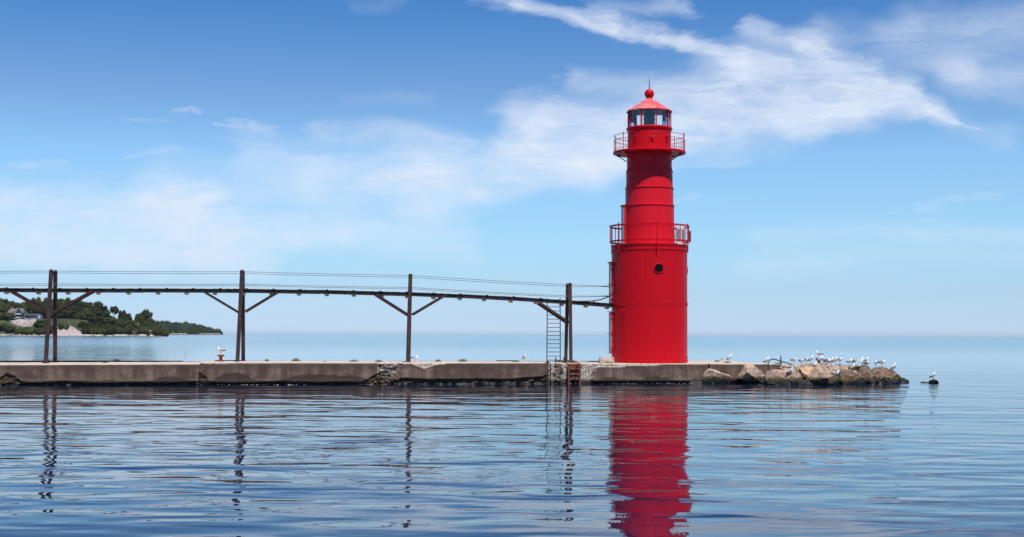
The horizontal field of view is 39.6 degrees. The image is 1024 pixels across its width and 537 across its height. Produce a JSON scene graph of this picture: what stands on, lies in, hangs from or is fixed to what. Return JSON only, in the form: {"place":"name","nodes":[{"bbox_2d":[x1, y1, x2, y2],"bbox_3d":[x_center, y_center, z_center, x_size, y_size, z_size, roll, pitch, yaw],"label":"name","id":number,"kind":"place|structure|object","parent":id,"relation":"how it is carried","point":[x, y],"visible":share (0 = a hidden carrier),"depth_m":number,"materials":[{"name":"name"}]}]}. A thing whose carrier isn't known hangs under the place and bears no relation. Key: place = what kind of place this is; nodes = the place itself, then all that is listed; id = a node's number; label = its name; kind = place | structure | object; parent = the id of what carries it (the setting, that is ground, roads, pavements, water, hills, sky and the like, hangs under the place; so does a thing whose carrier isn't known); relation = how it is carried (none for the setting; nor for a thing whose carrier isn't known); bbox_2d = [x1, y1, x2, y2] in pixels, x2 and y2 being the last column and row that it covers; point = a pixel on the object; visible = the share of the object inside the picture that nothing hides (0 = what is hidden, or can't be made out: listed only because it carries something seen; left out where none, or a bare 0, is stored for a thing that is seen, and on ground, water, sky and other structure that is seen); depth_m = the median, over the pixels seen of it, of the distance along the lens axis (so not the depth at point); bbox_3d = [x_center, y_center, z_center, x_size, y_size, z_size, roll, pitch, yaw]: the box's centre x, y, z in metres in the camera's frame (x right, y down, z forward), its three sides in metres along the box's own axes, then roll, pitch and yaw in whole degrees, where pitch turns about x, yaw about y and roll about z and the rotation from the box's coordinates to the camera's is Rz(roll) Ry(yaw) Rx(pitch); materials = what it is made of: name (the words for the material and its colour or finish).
{"place":"outdoors","nodes":[
{"label":"outdoors","id":0,"kind":"place"},
{"bbox_2d":[0,318,162,336],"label":"bluff","id":1,"kind":"structure","parent":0,"point":[71,322],"depth_m":1142.31,"materials":[{"name":"green plant"}]},
{"bbox_2d":[0,301,5,312],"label":"tree","id":2,"kind":"object","parent":1,"relation":"on","point":[2,304],"visible":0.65,"depth_m":1222.45,"materials":[{"name":"green plant"}]},
{"bbox_2d":[0,322,8,329],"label":"bush","id":3,"kind":"object","parent":1,"relation":"on","point":[2,325],"visible":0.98,"depth_m":1133.07,"materials":[{"name":"green plant"}]},
{"bbox_2d":[3,303,10,318],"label":"tree","id":4,"kind":"object","parent":1,"relation":"on","point":[7,309],"visible":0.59,"depth_m":1221.52,"materials":[{"name":"green plant"}]},
{"bbox_2d":[3,312,15,319],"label":"tree","id":5,"kind":"object","parent":1,"relation":"on","point":[9,315],"visible":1,"depth_m":1147.00,"materials":[{"name":"green plant"}]},
{"bbox_2d":[3,325,15,331],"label":"bush","id":6,"kind":"object","parent":1,"relation":"on","point":[10,328],"visible":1,"depth_m":1128.94,"materials":[{"name":"green plant"}]},
{"bbox_2d":[9,302,16,308],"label":"tree","id":7,"kind":"object","parent":1,"relation":"on","point":[13,305],"visible":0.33,"depth_m":1221.54,"materials":[{"name":"green plant"}]},
{"bbox_2d":[14,327,22,333],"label":"bush","id":8,"kind":"object","parent":1,"relation":"on","point":[18,330],"visible":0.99,"depth_m":1125.62,"materials":[{"name":"green plant"}]},
{"bbox_2d":[8,319,30,326],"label":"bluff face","id":9,"kind":"object","parent":1,"relation":"on","point":[22,322],"visible":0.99,"depth_m":1143.26},
{"bbox_2d":[20,303,27,311],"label":"tree","id":10,"kind":"object","parent":1,"relation":"on","point":[23,306],"visible":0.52,"depth_m":1223.22,"materials":[{"name":"green plant"}]},
{"bbox_2d":[7,306,42,318],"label":"house","id":11,"kind":"structure","parent":1,"relation":"on","point":[22,314],"depth_m":1170.23,"materials":[{"name":"grey"}]},
{"bbox_2d":[21,326,31,334],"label":"bush","id":12,"kind":"object","parent":1,"relation":"on","point":[26,330],"visible":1,"depth_m":1125.13,"materials":[{"name":"green plant"}]},
{"bbox_2d":[26,303,32,313],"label":"tree","id":13,"kind":"object","parent":1,"relation":"on","point":[29,308],"visible":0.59,"depth_m":1221.28,"materials":[{"name":"green plant"}]},
{"bbox_2d":[29,327,37,333],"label":"bush","id":14,"kind":"object","parent":1,"relation":"on","point":[32,329],"visible":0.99,"depth_m":1127.24,"materials":[{"name":"green plant"}]},
{"bbox_2d":[33,303,41,314],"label":"tree","id":15,"kind":"object","parent":1,"relation":"on","point":[35,310],"visible":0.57,"depth_m":1196.88,"materials":[{"name":"green plant"}]},
{"bbox_2d":[33,319,45,326],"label":"tree","id":16,"kind":"object","parent":1,"relation":"on","point":[40,323],"visible":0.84,"depth_m":1136.07,"materials":[{"name":"green plant"}]},
{"bbox_2d":[34,327,44,334],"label":"bush","id":17,"kind":"object","parent":1,"relation":"on","point":[39,331],"visible":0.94,"depth_m":1125.28,"materials":[{"name":"green plant"}]},
{"bbox_2d":[38,304,46,318],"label":"tree","id":18,"kind":"object","parent":1,"relation":"on","point":[41,312],"visible":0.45,"depth_m":1196.47,"materials":[{"name":"green plant"}]},
{"bbox_2d":[42,324,52,331],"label":"bush","id":19,"kind":"object","parent":1,"relation":"on","point":[51,327],"visible":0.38,"depth_m":1129.45,"materials":[{"name":"green plant"}]},
{"bbox_2d":[57,312,62,318],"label":"tree","id":20,"kind":"object","parent":1,"relation":"on","point":[59,314],"visible":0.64,"depth_m":1173.70,"materials":[{"name":"green plant"}]},
{"bbox_2d":[57,322,63,328],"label":"bush","id":21,"kind":"object","parent":1,"relation":"on","point":[60,325],"visible":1,"depth_m":1135.50,"materials":[{"name":"green plant"}]},
{"bbox_2d":[61,300,67,318],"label":"tree","id":22,"kind":"object","parent":1,"relation":"on","point":[63,302],"visible":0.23,"depth_m":1222.53,"materials":[{"name":"green plant"}]},
{"bbox_2d":[63,306,72,318],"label":"tree","id":23,"kind":"object","parent":1,"relation":"on","point":[66,312],"visible":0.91,"depth_m":1195.54,"materials":[{"name":"green plant"}]},
{"bbox_2d":[57,326,84,335],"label":"riprap","id":24,"kind":"object","parent":1,"relation":"on","point":[71,331],"visible":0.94,"depth_m":1131.46,"materials":[{"name":"grey stone"}]},
{"bbox_2d":[69,305,79,319],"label":"tree","id":25,"kind":"object","parent":1,"relation":"on","point":[73,308],"visible":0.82,"depth_m":1196.23,"materials":[{"name":"green plant"}]},
{"bbox_2d":[0,334,153,336],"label":"beach stones","id":26,"kind":"object","parent":1,"relation":"on","point":[74,335],"visible":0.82,"depth_m":1118.72,"materials":[{"name":"grey stone"}]},
{"bbox_2d":[73,301,81,306],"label":"tree","id":27,"kind":"object","parent":1,"relation":"on","point":[78,304],"visible":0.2,"depth_m":1223.30,"materials":[{"name":"green plant"}]},
{"bbox_2d":[74,306,83,314],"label":"tree","id":28,"kind":"object","parent":1,"relation":"on","point":[80,309],"visible":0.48,"depth_m":1196.77,"materials":[{"name":"green plant"}]},
{"bbox_2d":[74,313,83,318],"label":"tree","id":29,"kind":"object","parent":1,"relation":"on","point":[77,315],"visible":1,"depth_m":1154.94,"materials":[{"name":"green plant"}]},
{"bbox_2d":[78,321,86,325],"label":"tree","id":30,"kind":"object","parent":1,"relation":"on","point":[81,323],"visible":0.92,"depth_m":1137.33,"materials":[{"name":"green plant"}]},
{"bbox_2d":[82,324,87,334],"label":"bush","id":31,"kind":"object","parent":1,"relation":"on","point":[84,329],"visible":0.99,"depth_m":1124.57,"materials":[{"name":"green plant"}]},
{"bbox_2d":[81,310,89,320],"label":"tree","id":32,"kind":"object","parent":1,"relation":"on","point":[85,314],"visible":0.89,"depth_m":1154.14,"materials":[{"name":"green plant"}]},
{"bbox_2d":[86,322,92,328],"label":"tree","id":33,"kind":"object","parent":1,"relation":"on","point":[88,324],"visible":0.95,"depth_m":1134.66,"materials":[{"name":"green plant"}]},
{"bbox_2d":[88,313,97,322],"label":"tree","id":34,"kind":"object","parent":1,"relation":"on","point":[92,317],"visible":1,"depth_m":1147.02,"materials":[{"name":"green plant"}]},
{"bbox_2d":[90,327,96,334],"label":"bush","id":35,"kind":"object","parent":1,"relation":"on","point":[92,331],"visible":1,"depth_m":1124.56,"materials":[{"name":"green plant"}]},
{"bbox_2d":[92,300,103,313],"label":"tree","id":36,"kind":"object","parent":1,"relation":"on","point":[98,307],"visible":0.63,"depth_m":1182.01,"materials":[{"name":"green plant"}]},
{"bbox_2d":[93,321,102,326],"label":"tree","id":37,"kind":"object","parent":1,"relation":"on","point":[100,323],"visible":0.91,"depth_m":1134.27,"materials":[{"name":"green plant"}]},
{"bbox_2d":[95,311,103,321],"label":"tree","id":38,"kind":"object","parent":1,"relation":"on","point":[100,316],"visible":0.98,"depth_m":1149.29,"materials":[{"name":"green plant"}]},
{"bbox_2d":[98,328,105,334],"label":"bush","id":39,"kind":"object","parent":1,"relation":"on","point":[101,331],"visible":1,"depth_m":1124.35,"materials":[{"name":"green plant"}]},
{"bbox_2d":[100,323,108,333],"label":"bush","id":40,"kind":"object","parent":1,"relation":"on","point":[106,327],"visible":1,"depth_m":1127.35,"materials":[{"name":"green plant"}]},
{"bbox_2d":[101,305,109,314],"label":"tree","id":41,"kind":"object","parent":1,"relation":"on","point":[105,308],"visible":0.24,"depth_m":1183.03,"materials":[{"name":"green plant"}]},
{"bbox_2d":[102,311,110,323],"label":"tree","id":42,"kind":"object","parent":1,"relation":"on","point":[106,317],"visible":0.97,"depth_m":1148.86,"materials":[{"name":"green plant"}]},
{"bbox_2d":[108,316,115,324],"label":"tree","id":43,"kind":"object","parent":1,"relation":"on","point":[112,319],"visible":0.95,"depth_m":1146.12,"materials":[{"name":"green plant"}]},
{"bbox_2d":[110,325,116,334],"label":"bush","id":44,"kind":"object","parent":1,"relation":"on","point":[113,329],"visible":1,"depth_m":1125.40,"materials":[{"name":"green plant"}]},
{"bbox_2d":[109,306,118,315],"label":"tree","id":45,"kind":"object","parent":1,"relation":"on","point":[114,310],"visible":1,"depth_m":1183.41,"materials":[{"name":"green plant"}]},
{"bbox_2d":[114,319,123,324],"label":"tree","id":46,"kind":"object","parent":1,"relation":"on","point":[119,321],"visible":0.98,"depth_m":1144.67,"materials":[{"name":"green plant"}]},
{"bbox_2d":[116,327,122,333],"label":"bush","id":47,"kind":"object","parent":1,"relation":"on","point":[118,330],"visible":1,"depth_m":1126.85,"materials":[{"name":"green plant"}]},
{"bbox_2d":[117,310,125,318],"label":"tree","id":48,"kind":"object","parent":1,"relation":"on","point":[121,314],"visible":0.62,"depth_m":1182.98,"materials":[{"name":"green plant"}]},
{"bbox_2d":[121,320,131,326],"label":"tree","id":49,"kind":"object","parent":1,"relation":"on","point":[125,323],"visible":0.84,"depth_m":1141.57,"materials":[{"name":"green plant"}]},
{"bbox_2d":[125,313,132,320],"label":"tree","id":50,"kind":"object","parent":1,"relation":"on","point":[128,317],"visible":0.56,"depth_m":1182.23,"materials":[{"name":"green plant"}]},
{"bbox_2d":[126,325,133,334],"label":"bush","id":51,"kind":"object","parent":1,"relation":"on","point":[130,330],"visible":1,"depth_m":1125.71,"materials":[{"name":"green plant"}]},
{"bbox_2d":[134,319,144,328],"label":"tree","id":52,"kind":"object","parent":1,"relation":"on","point":[140,321],"visible":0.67,"depth_m":1141.76,"materials":[{"name":"green plant"}]},
{"bbox_2d":[134,309,149,322],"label":"tree","id":53,"kind":"object","parent":1,"relation":"on","point":[143,315],"visible":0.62,"depth_m":1161.00,"materials":[{"name":"green plant"}]},
{"bbox_2d":[141,326,146,334],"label":"bush","id":54,"kind":"object","parent":1,"relation":"on","point":[144,328],"visible":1,"depth_m":1125.03,"materials":[{"name":"green plant"}]},
{"bbox_2d":[142,321,151,327],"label":"tree","id":55,"kind":"object","parent":1,"relation":"on","point":[147,324],"visible":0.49,"depth_m":1138.73,"materials":[{"name":"green plant"}]},
{"bbox_2d":[148,312,152,323],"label":"tree","id":56,"kind":"object","parent":1,"relation":"on","point":[150,314],"visible":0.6,"depth_m":1162.48,"materials":[{"name":"green plant"}]},
{"bbox_2d":[151,319,158,326],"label":"tree","id":57,"kind":"object","parent":1,"relation":"on","point":[154,323],"visible":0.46,"depth_m":1162.69,"materials":[{"name":"green plant"}]},
{"bbox_2d":[155,328,162,335],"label":"bush","id":58,"kind":"object","parent":1,"relation":"on","point":[158,332],"visible":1,"depth_m":1123.83,"materials":[{"name":"green plant"}]},
{"bbox_2d":[162,330,168,336],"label":"bush","id":59,"kind":"object","parent":1,"relation":"on","point":[166,333],"visible":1,"depth_m":1126.04,"materials":[{"name":"green plant"}]},
{"bbox_2d":[0,334,1023,536],"bbox_3d":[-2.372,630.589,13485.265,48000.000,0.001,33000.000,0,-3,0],"label":"water","id":60,"kind":"structure","parent":0,"point":[914,456],"depth_m":30.83,"materials":[{"name":"blue liquid"}]},
{"bbox_2d":[169,333,220,334],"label":"shore rocks","id":61,"kind":"object","parent":60,"relation":"in","point":[199,334],"visible":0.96,"depth_m":2894.94,"materials":[{"name":"grey stone"}]},
{"bbox_2d":[0,361,780,384],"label":"pier","id":62,"kind":"structure","parent":60,"relation":"in","point":[267,372],"depth_m":69.78,"materials":[{"name":"concrete"}]},
{"bbox_2d":[0,361,182,361],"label":"steel strip","id":63,"kind":"object","parent":62,"relation":"on","point":[89,361],"visible":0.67,"depth_m":73.09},
{"bbox_2d":[217,354,224,361],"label":"bollard","id":64,"kind":"object","parent":62,"relation":"on","point":[220,357],"visible":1,"depth_m":72.10,"materials":[{"name":"red metal"}]},
{"bbox_2d":[0,269,617,362],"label":"catwalk","id":65,"kind":"object","parent":62,"relation":"on","point":[568,301],"visible":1,"depth_m":72.83,"materials":[{"name":"brown metal"}]},
{"bbox_2d":[546,298,560,361],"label":"access ladder","id":66,"kind":"object","parent":62,"relation":"on","point":[554,331],"visible":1,"depth_m":74.63,"materials":[{"name":"black metal"}]},
{"bbox_2d":[567,363,580,383],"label":"ladder","id":67,"kind":"object","parent":62,"relation":"attached to","point":[576,368],"depth_m":71.59,"materials":[{"name":"metal"}]},
{"bbox_2d":[598,357,613,362],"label":"concrete block","id":68,"kind":"structure","parent":62,"relation":"on","point":[606,359],"depth_m":73.40,"materials":[{"name":"grey concrete"}]},
{"bbox_2d":[608,81,689,363],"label":"lighthouse","id":69,"kind":"object","parent":62,"relation":"on","point":[648,269],"visible":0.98,"depth_m":74.66,"materials":[{"name":"red paint"}]},
{"bbox_2d":[608,263,611,302],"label":"door","id":70,"kind":"structure","parent":69,"relation":"in","point":[610,264],"depth_m":75.39,"materials":[{"name":"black metal"}]},
{"bbox_2d":[608,312,611,351],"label":"door","id":71,"kind":"structure","parent":69,"relation":"in","point":[610,314],"depth_m":75.26,"materials":[{"name":"black metal"}]},
{"bbox_2d":[621,206,624,243],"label":"door","id":72,"kind":"structure","parent":69,"relation":"in","point":[623,207],"depth_m":75.54,"materials":[{"name":"metal"}]},
{"bbox_2d":[689,378,700,382],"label":"boulder","id":73,"kind":"object","parent":60,"relation":"in","point":[694,380],"visible":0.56,"depth_m":72.70,"materials":[{"name":"stone"}]},
{"bbox_2d":[701,368,731,383],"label":"boulder","id":74,"kind":"object","parent":60,"relation":"in","point":[711,376],"visible":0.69,"depth_m":72.61,"materials":[{"name":"stone"}]},
{"bbox_2d":[736,364,764,383],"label":"boulder","id":75,"kind":"object","parent":60,"relation":"in","point":[750,374],"visible":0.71,"depth_m":72.76,"materials":[{"name":"stone"}]},
{"bbox_2d":[765,369,802,384],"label":"boulder","id":76,"kind":"object","parent":60,"relation":"in","point":[776,377],"visible":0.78,"depth_m":71.17,"materials":[{"name":"stone"}]},
{"bbox_2d":[797,379,812,384],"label":"boulder","id":77,"kind":"object","parent":60,"relation":"in","point":[804,382],"visible":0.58,"depth_m":70.42,"materials":[{"name":"grey stone"}]},
{"bbox_2d":[806,365,838,384],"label":"boulder","id":78,"kind":"object","parent":60,"relation":"in","point":[820,375],"visible":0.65,"depth_m":71.45,"materials":[{"name":"stone"}]},
{"bbox_2d":[826,378,839,384],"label":"boulder","id":79,"kind":"object","parent":60,"relation":"in","point":[833,381],"visible":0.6,"depth_m":70.66,"materials":[{"name":"stone"}]},
{"bbox_2d":[781,365,899,383],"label":"rubble","id":80,"kind":"object","parent":60,"relation":"in","point":[873,378],"visible":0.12,"depth_m":73.72,"materials":[{"name":"grey stone"}]},
{"bbox_2d":[779,364,802,370],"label":"boulder","id":81,"kind":"object","parent":80,"relation":"on","point":[796,367],"visible":0.63,"depth_m":73.32,"materials":[{"name":"beige stone"}]},
{"bbox_2d":[768,359,793,369],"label":"bent pipe","id":82,"kind":"object","parent":81,"relation":"on","point":[780,361],"visible":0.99,"depth_m":72.83,"materials":[{"name":"black metal"}]},
{"bbox_2d":[799,367,813,377],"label":"boulder","id":83,"kind":"object","parent":80,"relation":"on","point":[804,372],"visible":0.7,"depth_m":72.51,"materials":[{"name":"stone"}]},
{"bbox_2d":[802,363,830,366],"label":"boulder","id":84,"kind":"object","parent":80,"relation":"on","point":[817,364],"visible":0.38,"depth_m":74.98,"materials":[{"name":"beige stone"}]},
{"bbox_2d":[828,364,847,370],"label":"boulder","id":85,"kind":"object","parent":80,"relation":"on","point":[836,366],"visible":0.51,"depth_m":74.17,"materials":[{"name":"beige stone"}]},
{"bbox_2d":[837,369,865,383],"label":"boulder","id":86,"kind":"object","parent":80,"relation":"on","point":[845,376],"visible":0.59,"depth_m":72.25,"materials":[{"name":"brown stone"}]},
{"bbox_2d":[848,365,859,370],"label":"boulder","id":87,"kind":"object","parent":80,"relation":"on","point":[856,367],"visible":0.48,"depth_m":74.18,"materials":[{"name":"brown stone"}]},
{"bbox_2d":[858,364,869,377],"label":"boulder","id":88,"kind":"object","parent":80,"relation":"on","point":[864,370],"visible":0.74,"depth_m":73.79,"materials":[{"name":"brown stone"}]},
{"bbox_2d":[867,379,873,383],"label":"boulder","id":89,"kind":"object","parent":80,"relation":"on","point":[870,381],"visible":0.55,"depth_m":72.90,"materials":[{"name":"grey stone"}]},
{"bbox_2d":[869,368,884,380],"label":"boulder","id":90,"kind":"object","parent":80,"relation":"on","point":[879,374],"visible":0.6,"depth_m":73.90,"materials":[{"name":"brown stone"}]},
{"bbox_2d":[880,368,899,380],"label":"boulder","id":91,"kind":"object","parent":80,"relation":"on","point":[889,372],"visible":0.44,"depth_m":74.66,"materials":[{"name":"brown stone"}]},
{"bbox_2d":[884,376,895,383],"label":"boulder","id":92,"kind":"object","parent":80,"relation":"on","point":[889,379],"visible":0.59,"depth_m":73.62,"materials":[{"name":"stone"}]},
{"bbox_2d":[899,377,908,381],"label":"boulder","id":93,"kind":"object","parent":80,"relation":"on","point":[903,379],"visible":0.38,"depth_m":75.83,"materials":[{"name":"grey stone"}]},
{"bbox_2d":[928,379,938,382],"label":"boulder","id":94,"kind":"object","parent":60,"relation":"in","point":[933,381],"visible":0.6,"depth_m":74.41,"materials":[{"name":"stone"}]},
{"bbox_2d":[0,0,1023,336],"label":"sky","id":95,"kind":"structure","parent":0,"point":[847,167],"materials":[{"name":"blue"}]},
{"bbox_2d":[675,227,685,244],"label":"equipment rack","id":96,"kind":"object","parent":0,"point":[677,234],"visible":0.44,"depth_m":75.72,"materials":[{"name":"metal"}]},
{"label":"headland","id":97,"kind":"structure","parent":0,"visible":0},
{"bbox_2d":[156,320,222,334],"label":"distant wood","id":98,"kind":"object","parent":97,"relation":"on","point":[181,327],"visible":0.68,"depth_m":2929.66,"materials":[{"name":"green plant"}]}
]}

